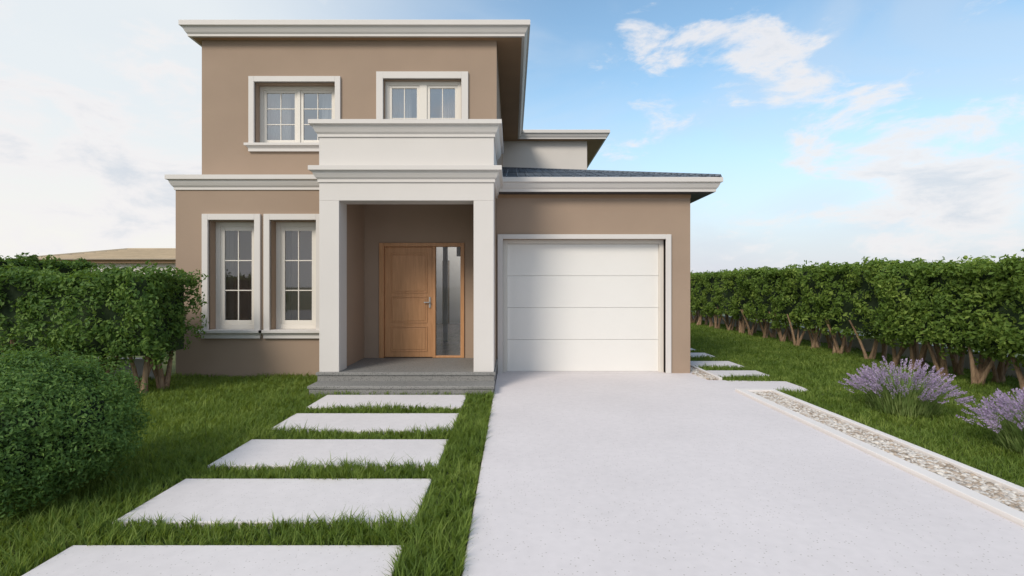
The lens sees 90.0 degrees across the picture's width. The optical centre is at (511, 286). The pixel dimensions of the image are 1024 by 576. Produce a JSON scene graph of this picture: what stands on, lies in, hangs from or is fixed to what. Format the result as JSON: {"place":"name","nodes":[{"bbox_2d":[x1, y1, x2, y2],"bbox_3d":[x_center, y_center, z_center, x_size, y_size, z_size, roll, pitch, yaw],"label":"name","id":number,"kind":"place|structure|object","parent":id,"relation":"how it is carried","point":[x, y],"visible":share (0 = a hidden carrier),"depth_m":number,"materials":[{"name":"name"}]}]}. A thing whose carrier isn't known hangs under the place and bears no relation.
{"place":"outdoors","nodes":[
{"label":"outdoors","id":0,"kind":"place"},
{"bbox_2d":[91,263,175,275],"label":"neighbour walls","id":1,"kind":"structure","parent":0,"point":[122,265],"depth_m":27.00,"materials":[{"name":"white paint"}]},
{"bbox_2d":[21,248,175,258],"bbox_3d":[-21.149,-1.820,30.498,8.870,0.880,8.106,0,0,0],"label":"roof","id":2,"kind":"object","parent":1,"relation":"on","point":[144,253],"visible":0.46,"depth_m":28.24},
{"bbox_2d":[39,258,175,259],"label":"neighbour roof","id":3,"kind":"structure","parent":1,"relation":"on","point":[115,258],"depth_m":26.83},
{"bbox_2d":[39,260,175,262],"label":"neighbour fascia","id":4,"kind":"structure","parent":3,"relation":"attached to","point":[134,261],"depth_m":26.70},
{"bbox_2d":[22,395,465,575],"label":"paver path","id":5,"kind":"structure","parent":0,"point":[242,500],"depth_m":3.70,"materials":[{"name":"concrete"}]},
{"bbox_2d":[176,190,318,377],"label":"wing front wall","id":6,"kind":"structure","parent":0,"point":[230,357],"depth_m":8.95,"materials":[{"name":"beige paint"}]},
{"bbox_2d":[196,329,261,337],"bbox_3d":[-4.892,0.837,9.027,1.126,0.147,0.365,0,0,0],"label":"window sill","id":7,"kind":"structure","parent":6,"relation":"attached to","point":[232,333],"depth_m":8.89,"materials":[{"name":"white paint"}]},
{"bbox_2d":[202,214,260,329],"bbox_3d":[-4.892,-0.245,8.938,1.016,2.021,0.065,0,0,0],"label":"window surround","id":8,"kind":"object","parent":6,"relation":"attached to","point":[207,218],"visible":1,"depth_m":8.90,"materials":[{"name":"white paint"}]},
{"bbox_2d":[210,220,253,329],"bbox_3d":[-4.892,-0.194,9.060,0.810,1.918,0.179,0,0,0],"label":"window reveal","id":9,"kind":"object","parent":6,"relation":"attached to","point":[212,274],"depth_m":9.04,"materials":[{"name":"paint"}]},
{"bbox_2d":[216,222,253,328],"bbox_3d":[-4.892,-0.189,9.165,0.784,1.902,0.070,0,0,0],"label":"window frame","id":10,"kind":"object","parent":6,"relation":"attached to","point":[222,228],"visible":0.82,"depth_m":9.14,"materials":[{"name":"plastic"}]},
{"bbox_2d":[165,174,318,189],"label":"wing cornice","id":11,"kind":"structure","parent":6,"relation":"attached to","point":[243,182],"depth_m":8.88,"materials":[{"name":"white paint"}]},
{"bbox_2d":[258,329,318,337],"bbox_3d":[-3.817,0.837,9.027,1.126,0.147,0.365,0,0,0],"label":"window sill","id":12,"kind":"structure","parent":6,"relation":"attached to","point":[293,333],"depth_m":8.89,"materials":[{"name":"white paint"}]},
{"bbox_2d":[263,214,318,329],"bbox_3d":[-3.817,-0.245,8.938,1.016,2.021,0.065,0,0,0],"label":"window surround","id":13,"kind":"object","parent":6,"relation":"attached to","point":[267,218],"visible":0.8,"depth_m":8.90,"materials":[{"name":"white paint"}]},
{"bbox_2d":[271,220,315,329],"bbox_3d":[-3.817,-0.194,9.060,0.810,1.918,0.179,0,0,0],"label":"window right reveal","id":14,"kind":"object","parent":6,"relation":"attached to","point":[273,274],"depth_m":9.04,"materials":[{"name":"paint"}]},
{"bbox_2d":[276,222,315,328],"bbox_3d":[-3.817,-0.189,9.165,0.784,1.902,0.070,0,0,0],"label":"window right frame","id":15,"kind":"object","parent":6,"relation":"attached to","point":[282,228],"visible":0.85,"depth_m":9.14,"materials":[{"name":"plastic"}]},
{"bbox_2d":[292,231,311,319],"bbox_3d":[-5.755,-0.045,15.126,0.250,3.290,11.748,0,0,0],"label":"window pane","id":16,"kind":"structure","parent":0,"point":[305,275],"depth_m":13.76,"materials":[{"name":"clear glass"}]},
{"bbox_2d":[202,40,496,173],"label":"front wall","id":17,"kind":"structure","parent":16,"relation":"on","point":[229,67],"depth_m":9.50,"materials":[{"name":"beige paint"}]},
{"bbox_2d":[244,142,318,151],"bbox_3d":[-4.023,-2.563,9.578,1.806,0.147,0.365,0,0,0],"label":"window sill","id":18,"kind":"structure","parent":17,"relation":"attached to","point":[282,146],"depth_m":9.43,"materials":[{"name":"white paint"}]},
{"bbox_2d":[260,86,334,141],"bbox_3d":[-4.023,-3.203,9.693,1.470,1.129,0.075,0,0,0],"label":"window frame","id":19,"kind":"object","parent":18,"relation":"on","point":[299,92],"visible":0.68,"depth_m":9.68,"materials":[{"name":"plastic"}]},
{"bbox_2d":[248,76,340,141],"bbox_3d":[-4.023,-3.257,9.488,1.696,1.245,0.065,0,0,0],"label":"window surround","id":20,"kind":"object","parent":17,"relation":"attached to","point":[252,80],"visible":0.77,"depth_m":9.46,"materials":[{"name":"white paint"}]},
{"bbox_2d":[255,83,334,141],"bbox_3d":[-4.023,-3.208,9.611,1.496,1.145,0.179,0,0,0],"label":"window reveal","id":21,"kind":"object","parent":17,"relation":"attached to","point":[257,112],"depth_m":9.57,"materials":[{"name":"beige paint"}]},
{"bbox_2d":[193,38,603,165],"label":"soffit","id":22,"kind":"structure","parent":17,"relation":"on","point":[509,57],"depth_m":11.19,"materials":[{"name":"white paint"}]},
{"bbox_2d":[178,20,609,167],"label":"roof cornice","id":23,"kind":"structure","parent":22,"relation":"on","point":[356,29],"depth_m":9.31,"materials":[{"name":"white paint"}]},
{"bbox_2d":[376,71,467,118],"bbox_3d":[-1.660,-2.933,9.488,1.700,2.065,0.065,0,0,0],"label":"balcony door surround","id":24,"kind":"object","parent":17,"relation":"attached to","point":[382,75],"visible":0.63,"depth_m":9.46,"materials":[{"name":"white paint"}]},
{"bbox_2d":[384,80,460,118],"bbox_3d":[-1.660,-2.870,9.611,1.450,1.940,0.179,0,0,0],"label":"balcony door reveal","id":25,"kind":"object","parent":17,"relation":"attached to","point":[415,81],"visible":0.31,"depth_m":9.54,"materials":[{"name":"beige paint"}]},
{"bbox_2d":[385,82,460,118],"bbox_3d":[-1.660,-2.865,9.613,1.424,1.924,0.075,0,0,0],"label":"balcony door frame","id":26,"kind":"object","parent":25,"relation":"in","point":[423,99],"visible":0.51,"depth_m":9.60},
{"bbox_2d":[292,89,439,139],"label":"bedroom walls","id":27,"kind":"structure","parent":0,"point":[310,103],"depth_m":11.60,"materials":[{"name":"white paint"}]},
{"bbox_2d":[268,94,291,139],"bbox_3d":[-4.530,-3.060,9.980,0.460,2.080,0.081,0,0,0],"label":"bedroom curtain","id":28,"kind":"object","parent":27,"relation":"hanging from","point":[273,116],"visible":0.3,"depth_m":9.97,"materials":[{"name":"fabric"}]},
{"bbox_2d":[322,94,331,118],"bbox_3d":[-3.450,-3.060,9.980,0.500,2.080,0.081,0,0,0],"label":"bedroom curtain","id":29,"kind":"object","parent":27,"relation":"hanging from","point":[326,103],"depth_m":9.98,"materials":[{"name":"fabric"}]},
{"bbox_2d":[392,89,411,117],"bbox_3d":[-2.175,-3.060,9.950,0.450,2.080,0.081,0,0,0],"label":"bedroom curtain","id":30,"kind":"object","parent":27,"relation":"hanging from","point":[397,103],"depth_m":9.95,"materials":[{"name":"fabric"}]},
{"bbox_2d":[440,89,454,117],"bbox_3d":[-1.150,-3.060,9.950,0.500,2.080,0.081,0,0,0],"label":"bedroom curtain","id":31,"kind":"object","parent":27,"relation":"hanging from","point":[448,103],"depth_m":9.94,"materials":[{"name":"fabric"}]},
{"bbox_2d":[307,381,494,395],"bbox_3d":[-1.613,1.550,7.630,2.711,0.200,0.416,0,0,0],"label":"entry step","id":32,"kind":"object","parent":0,"point":[410,387],"visible":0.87,"depth_m":7.44,"materials":[{"name":"grey concrete"}]},
{"bbox_2d":[316,357,497,388],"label":"entry platform","id":33,"kind":"structure","parent":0,"point":[412,369],"depth_m":7.91,"materials":[{"name":"grey concrete"}]},
{"bbox_2d":[319,201,494,371],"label":"portico columns","id":34,"kind":"structure","parent":33,"relation":"on","point":[332,286],"depth_m":7.86,"materials":[{"name":"white paint"}]},
{"bbox_2d":[319,182,494,203],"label":"portico beam","id":35,"kind":"structure","parent":34,"relation":"on","point":[408,192],"depth_m":7.86,"materials":[{"name":"white paint"}]},
{"bbox_2d":[308,165,502,197],"bbox_3d":[-1.620,-1.713,8.675,2.930,0.246,1.880,0,0,0],"label":"portico lower moulding","id":36,"kind":"object","parent":35,"relation":"on","point":[407,173],"visible":0.55,"depth_m":7.79,"materials":[{"name":"white paint"}]},
{"bbox_2d":[319,137,496,164],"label":"balcony parapet","id":37,"kind":"structure","parent":36,"relation":"on","point":[407,151],"depth_m":7.86,"materials":[{"name":"white paint"}]},
{"bbox_2d":[308,119,503,161],"bbox_3d":[-1.620,-2.408,8.630,2.930,0.244,1.790,0,0,0],"label":"portico top moulding","id":38,"kind":"object","parent":37,"relation":"on","point":[407,127],"visible":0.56,"depth_m":7.79,"materials":[{"name":"white paint"}]},
{"bbox_2d":[365,204,473,357],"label":"entry back wall","id":39,"kind":"structure","parent":0,"point":[419,223],"depth_m":9.41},
{"bbox_2d":[379,243,463,357],"bbox_3d":[-1.656,0.263,9.455,1.560,2.109,0.150,0,0,0],"label":"door frame","id":40,"kind":"object","parent":39,"relation":"attached to","point":[382,246],"visible":0.96,"depth_m":9.38,"materials":[{"name":"brown wood"}]},
{"bbox_2d":[385,247,432,356],"bbox_3d":[-1.904,0.294,9.473,0.882,2.028,0.035,0,0,0],"label":"door leaf","id":41,"kind":"object","parent":40,"relation":"in","point":[428,294],"visible":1,"depth_m":9.46,"materials":[{"name":"brown wood"}]},
{"bbox_2d":[390,253,426,351],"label":"door leaf beads","id":42,"kind":"object","parent":41,"relation":"attached to","point":[408,296],"depth_m":9.44},
{"bbox_2d":[393,255,424,348],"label":"door leaf panels","id":43,"kind":"object","parent":41,"relation":"attached to","point":[408,272],"visible":1,"depth_m":9.45,"materials":[{"name":"brown wood"}]},
{"bbox_2d":[436,323,459,354],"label":"hall floor","id":44,"kind":"structure","parent":0,"point":[451,346],"depth_m":12.38,"materials":[{"name":"grey tile"}]},
{"bbox_2d":[436,247,459,322],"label":"white courtyard back wall","id":45,"kind":"structure","parent":44,"relation":"on","point":[454,286],"depth_m":18.00,"materials":[{"name":"paint"}]},
{"bbox_2d":[442,261,448,322],"bbox_3d":[-2.325,0.207,18.050,0.248,2.213,0.040,0,0,0],"label":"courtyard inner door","id":46,"kind":"structure","parent":45,"relation":"attached to","point":[442,291],"depth_m":18.03,"materials":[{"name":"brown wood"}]},
{"bbox_2d":[443,247,459,341],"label":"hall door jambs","id":47,"kind":"object","parent":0,"point":[445,294],"visible":0.37,"depth_m":12.00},
{"bbox_2d":[0,311,1023,575],"bbox_3d":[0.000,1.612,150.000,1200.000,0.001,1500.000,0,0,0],"label":"ground","id":48,"kind":"structure","parent":0,"point":[164,367],"depth_m":4.31,"materials":[{"name":"green plant"}]},
{"bbox_2d":[0,252,100,274],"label":"hedge","id":49,"kind":"object","parent":48,"relation":"on","point":[66,266],"visible":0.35,"depth_m":13.56,"materials":[{"name":"green plant"}]},
{"bbox_2d":[0,345,155,521],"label":"round bush","id":50,"kind":"object","parent":48,"relation":"on","point":[59,415],"visible":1,"depth_m":3.64,"materials":[{"name":"green plant"}]},
{"bbox_2d":[0,259,208,393],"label":"hedge","id":51,"kind":"object","parent":48,"relation":"on","point":[118,313],"visible":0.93,"depth_m":7.22,"materials":[{"name":"green plant"}]},
{"bbox_2d":[109,358,154,379],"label":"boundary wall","id":52,"kind":"structure","parent":48,"relation":"on","point":[139,363],"depth_m":8.62,"materials":[{"name":"grey concrete"}]},
{"bbox_2d":[347,195,495,365],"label":"entry side walls","id":53,"kind":"structure","parent":48,"relation":"on","point":[355,282],"depth_m":8.92,"materials":[{"name":"brown paint"}]},
{"bbox_2d":[690,364,721,379],"bbox_3d":[3.393,1.600,12.325,0.334,0.100,7.349,0,0,0],"label":"side gravel border","id":54,"kind":"object","parent":48,"relation":"on","point":[700,372],"visible":0.28,"depth_m":9.09,"materials":[{"name":"white gravel"}]},
{"bbox_2d":[690,257,942,365],"bbox_3d":[7.789,0.472,18.409,1.568,2.344,17.409,0,0,0],"label":"hedge","id":55,"kind":"object","parent":48,"relation":"on","point":[833,298],"visible":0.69,"depth_m":13.07,"materials":[{"name":"green plant"}]},
{"bbox_2d":[690,320,1023,486],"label":"lawn grass","id":56,"kind":"structure","parent":48,"relation":"on","point":[804,360],"depth_m":7.93,"materials":[{"name":"green plant"}]},
{"bbox_2d":[691,311,1023,377],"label":"boundary wall","id":57,"kind":"structure","parent":48,"relation":"on","point":[867,344],"depth_m":12.31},
{"bbox_2d":[735,389,1023,526],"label":"gravel border","id":58,"kind":"object","parent":48,"relation":"on","point":[996,495],"visible":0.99,"depth_m":4.64,"materials":[{"name":"white gravel"}]},
{"bbox_2d":[839,356,974,417],"bbox_3d":[4.931,1.242,6.409,1.287,0.717,1.304,0,0,0],"label":"lavender plant","id":59,"kind":"object","parent":48,"relation":"on","point":[902,395],"visible":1,"depth_m":6.25,"materials":[{"name":"purple plant"}]},
{"bbox_2d":[871,249,1023,389],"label":"hedge","id":60,"kind":"object","parent":48,"relation":"on","point":[976,305],"visible":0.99,"depth_m":8.28,"materials":[{"name":"green plant"}]},
{"bbox_2d":[955,388,1023,456],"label":"lavender plant","id":61,"kind":"object","parent":48,"relation":"on","point":[1013,433],"visible":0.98,"depth_m":4.92,"materials":[{"name":"purple plant"}]},
{"bbox_2d":[0,0,1023,272],"label":"sky","id":62,"kind":"structure","parent":0,"point":[839,131],"materials":[{"name":"blue"}]},
{"bbox_2d":[507,339,657,339],"bbox_3d":[1.310,0.399,9.499,2.796,2.352,0.042,0,0,0],"label":"garage door backing","id":63,"kind":"object","parent":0,"point":[582,339],"visible":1,"depth_m":9.48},
{"bbox_2d":[507,244,658,370],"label":"garage door panels","id":64,"kind":"object","parent":63,"relation":"attached to","point":[582,291],"visible":1,"depth_m":9.46,"materials":[{"name":"white metal"}]},
{"bbox_2d":[503,371,664,372],"bbox_3d":[1.310,1.588,9.430,2.951,0.024,0.260,0,0,0],"label":"garage threshold","id":65,"kind":"object","parent":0,"point":[583,372],"visible":0.5,"depth_m":9.34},
{"bbox_2d":[496,198,689,372],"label":"garage front wall","id":66,"kind":"structure","parent":0,"point":[671,216],"depth_m":9.29,"materials":[{"name":"beige paint"}]},
{"bbox_2d":[498,234,670,372],"bbox_3d":[1.310,0.322,9.325,3.144,2.516,0.150,0,0,0],"label":"garage door surround","id":67,"kind":"object","parent":66,"relation":"attached to","point":[667,303],"visible":0.94,"depth_m":9.25,"materials":[{"name":"white paint"}]},
{"bbox_2d":[503,240,663,371],"bbox_3d":[1.310,0.365,9.501,2.950,2.430,0.198,0,0,0],"label":"garage door inner frame","id":68,"kind":"object","parent":67,"relation":"attached to","point":[661,303],"visible":0.91,"depth_m":9.40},
{"bbox_2d":[498,194,690,197],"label":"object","id":69,"kind":"structure","parent":66,"relation":"attached to","point":[594,195],"depth_m":9.27,"materials":[{"name":"paint"}]},
{"bbox_2d":[499,192,713,202],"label":"garage soffit","id":70,"kind":"structure","parent":66,"relation":"attached to","point":[695,196],"depth_m":9.19,"materials":[{"name":"white paint"}]},
{"bbox_2d":[499,177,722,202],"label":"garage cornice","id":71,"kind":"structure","parent":66,"relation":"attached to","point":[611,184],"depth_m":9.03,"materials":[{"name":"white paint"}]},
{"bbox_2d":[503,176,705,176],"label":"garage tile roof","id":72,"kind":"structure","parent":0,"point":[599,176],"depth_m":9.18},
{"bbox_2d":[502,167,721,176],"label":"garage roof tile courses","id":73,"kind":"object","parent":72,"relation":"on","point":[517,171],"visible":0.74,"depth_m":10.06,"materials":[{"name":"grey tile"}]},
{"bbox_2d":[690,348,768,377],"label":"side paver path","id":74,"kind":"structure","parent":0,"point":[725,372],"depth_m":9.98,"materials":[{"name":"concrete"}]},
{"bbox_2d":[462,372,1023,575],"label":"driveway","id":75,"kind":"structure","parent":0,"point":[636,474],"depth_m":3.84,"materials":[{"name":"concrete"}]},
{"label":"living room floor","id":76,"kind":"structure","parent":0,"visible":0},
{"bbox_2d":[235,231,251,319],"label":"living room walls","id":77,"kind":"structure","parent":76,"relation":"on","point":[245,275],"depth_m":10.70,"materials":[{"name":"paint"}]},
{"bbox_2d":[226,231,234,319],"bbox_3d":[-5.325,-0.010,9.500,0.350,2.580,0.081,0,0,0],"label":"living curtain","id":78,"kind":"object","parent":77,"relation":"hanging from","point":[230,275],"visible":0.14,"depth_m":9.49,"materials":[{"name":"fabric"}]},
{"bbox_2d":[286,231,291,319],"bbox_3d":[-4.225,-0.010,9.500,0.250,2.580,0.081,0,0,0],"label":"living curtain","id":79,"kind":"object","parent":77,"relation":"hanging from","point":[288,275],"visible":0.12,"depth_m":9.50,"materials":[{"name":"fabric"}]},
{"bbox_3d":[1.475,-0.035,13.796,3.519,3.270,8.408,0,0,0],"label":"garage","id":80,"kind":"object","parent":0,"visible":0},
{"bbox_2d":[497,54,502,166],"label":"side wall","id":81,"kind":"structure","parent":80,"relation":"on","point":[500,161],"depth_m":10.81,"materials":[{"name":"beige paint"}]},
{"bbox_2d":[503,141,586,169],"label":"wall","id":82,"kind":"structure","parent":80,"relation":"on","point":[551,154],"depth_m":16.10,"materials":[{"name":"white paint"}]}
]}

